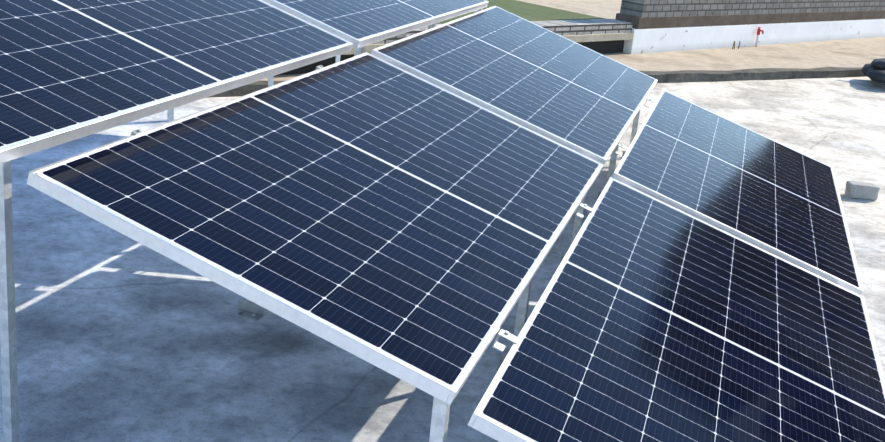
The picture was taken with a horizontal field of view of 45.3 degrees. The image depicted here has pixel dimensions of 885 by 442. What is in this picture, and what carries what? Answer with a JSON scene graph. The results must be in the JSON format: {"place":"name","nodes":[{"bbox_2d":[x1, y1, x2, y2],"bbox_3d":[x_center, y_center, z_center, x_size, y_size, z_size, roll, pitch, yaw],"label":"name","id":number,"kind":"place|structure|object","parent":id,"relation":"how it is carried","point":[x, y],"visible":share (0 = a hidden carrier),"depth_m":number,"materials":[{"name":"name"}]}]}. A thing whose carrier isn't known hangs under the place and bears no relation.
{"place":"outdoors","nodes":[
{"label":"outdoors","id":0,"kind":"place"},
{"bbox_2d":[0,76,884,441],"bbox_3d":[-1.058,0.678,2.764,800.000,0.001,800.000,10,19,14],"label":"roof","id":1,"kind":"structure","parent":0,"point":[120,336],"depth_m":3.72,"materials":[{"name":"grey concrete"}]},
{"bbox_2d":[0,160,18,441],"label":"post","id":2,"kind":"object","parent":1,"relation":"on","point":[8,347],"visible":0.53,"depth_m":2.65,"materials":[{"name":"silver metal"}]},
{"bbox_2d":[167,108,173,122],"bbox_3d":[-1.298,-0.688,5.051,0.100,1.125,0.094,10,19,14],"label":"post","id":3,"kind":"object","parent":1,"relation":"on","point":[170,115],"depth_m":5.12,"materials":[{"name":"silver metal"}]},
{"bbox_2d":[231,299,263,320],"bbox_3d":[-0.674,-0.013,3.790,0.100,0.748,0.094,10,19,14],"label":"mounting bracket","id":4,"kind":"object","parent":1,"relation":"on","point":[249,309],"visible":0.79,"depth_m":3.90,"materials":[{"name":"silver"}]},
{"bbox_2d":[268,76,273,86],"bbox_3d":[-0.982,-0.991,6.092,0.100,1.117,0.094,10,19,14],"label":"post","id":5,"kind":"object","parent":1,"relation":"on","point":[270,81],"depth_m":6.16,"materials":[{"name":"silver metal"}]},
{"bbox_2d":[335,54,340,62],"bbox_3d":[-0.688,-1.272,7.060,0.100,1.109,0.094,10,19,14],"label":"post","id":6,"kind":"object","parent":1,"relation":"on","point":[337,58],"depth_m":7.13,"materials":[{"name":"silver metal"}]},
{"bbox_2d":[354,46,363,55],"bbox_3d":[-0.420,-0.392,4.868,0.100,0.849,0.094,10,19,14],"label":"post","id":7,"kind":"object","parent":1,"relation":"on","point":[359,51],"depth_m":4.76,"materials":[{"name":"silver metal"}]},
{"bbox_2d":[130,11,655,351],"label":"module clamps","id":8,"kind":"object","parent":1,"relation":"on","point":[498,346],"visible":0.85,"depth_m":2.92,"materials":[{"name":"silver metal"}]},
{"bbox_2d":[0,0,352,163],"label":"solar panel","id":9,"kind":"object","parent":8,"relation":"on","point":[71,70],"visible":1,"depth_m":3.25,"materials":[{"name":"glass"}]},
{"bbox_2d":[26,52,602,404],"bbox_3d":[-0.157,-0.162,3.480,1.134,0.037,2.279,26,21,8],"label":"solar panel","id":10,"kind":"object","parent":8,"relation":"on","point":[402,224],"visible":1,"depth_m":2.97,"materials":[{"name":"glass"}]},
{"bbox_2d":[262,0,488,47],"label":"solar panel","id":11,"kind":"object","parent":8,"relation":"on","point":[359,23],"visible":0.96,"depth_m":4.95,"materials":[{"name":"glass"}]},
{"bbox_2d":[137,10,651,334],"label":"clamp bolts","id":12,"kind":"object","parent":8,"relation":"attached to","point":[505,332],"visible":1,"depth_m":2.94,"materials":[{"name":"silver metal"}]},
{"bbox_2d":[371,6,657,165],"bbox_3d":[0.510,-0.801,5.644,1.134,0.036,2.279,26,22,8],"label":"solar panel","id":13,"kind":"object","parent":8,"relation":"on","point":[564,91],"visible":0.83,"depth_m":5.29,"materials":[{"name":"glass"}]},
{"bbox_2d":[468,177,884,441],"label":"solar panel","id":14,"kind":"object","parent":8,"relation":"on","point":[651,319],"visible":1,"depth_m":3.23,"materials":[{"name":"glass"}]},
{"bbox_2d":[611,90,862,295],"bbox_3d":[1.553,-0.252,5.521,1.134,0.035,2.279,26,22,8],"label":"solar panel","id":15,"kind":"object","parent":8,"relation":"on","point":[773,197],"visible":0.85,"depth_m":5.16,"materials":[{"name":"glass"}]},
{"bbox_2d":[429,397,449,441],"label":"post","id":16,"kind":"object","parent":1,"relation":"on","point":[439,420],"depth_m":2.41,"materials":[{"name":"silver metal"}]},
{"bbox_2d":[496,279,531,370],"bbox_3d":[0.269,0.291,3.609,0.100,0.467,0.094,10,19,14],"label":"post","id":17,"kind":"object","parent":1,"relation":"on","point":[522,310],"visible":0.21,"depth_m":3.63,"materials":[{"name":"silver metal"}]},
{"bbox_2d":[206,67,864,97],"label":"kerb","id":18,"kind":"structure","parent":1,"relation":"on","point":[682,76],"depth_m":10.18,"materials":[{"name":"grey concrete"}]},
{"bbox_2d":[259,0,884,80],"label":"ground","id":19,"kind":"structure","parent":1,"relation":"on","point":[860,52],"depth_m":11.74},
{"bbox_2d":[278,0,633,74],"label":"terrace","id":20,"kind":"structure","parent":19,"relation":"on","point":[600,35],"depth_m":10.41,"materials":[{"name":"beige concrete"}]},
{"bbox_2d":[615,0,884,53],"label":"boundary wall","id":21,"kind":"structure","parent":19,"relation":"on","point":[668,25],"depth_m":12.08,"materials":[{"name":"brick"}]},
{"bbox_2d":[755,27,763,46],"bbox_3d":[3.665,-2.131,12.291,0.059,0.228,0.076,-2,20,-22],"label":"tap stand","id":22,"kind":"object","parent":19,"relation":"on","point":[758,34],"visible":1,"depth_m":12.29,"materials":[{"name":"white metal"}]},
{"bbox_2d":[559,193,586,264],"bbox_3d":[0.602,-0.029,4.695,0.100,0.467,0.094,10,19,14],"label":"post","id":23,"kind":"object","parent":1,"relation":"on","point":[577,226],"visible":0.19,"depth_m":4.72,"materials":[{"name":"silver metal"}]},
{"bbox_2d":[596,143,618,200],"bbox_3d":[0.921,-0.336,5.734,0.100,0.467,0.094,10,19,14],"label":"post","id":24,"kind":"object","parent":1,"relation":"on","point":[612,163],"visible":0.21,"depth_m":5.76,"materials":[{"name":"silver metal"}]},
{"bbox_2d":[621,109,640,158],"bbox_3d":[1.218,-0.620,6.701,0.100,0.467,0.094,10,19,14],"label":"post","id":25,"kind":"object","parent":1,"relation":"on","point":[635,126],"visible":0.19,"depth_m":6.72,"materials":[{"name":"silver metal"}]},
{"bbox_2d":[845,181,879,199],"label":"concrete block","id":26,"kind":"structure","parent":1,"relation":"on","point":[861,190],"depth_m":6.34,"materials":[{"name":"concrete"}]},
{"bbox_2d":[861,58,884,82],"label":"dark sacks","id":27,"kind":"object","parent":1,"relation":"on","point":[874,70],"visible":1,"depth_m":10.62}
]}

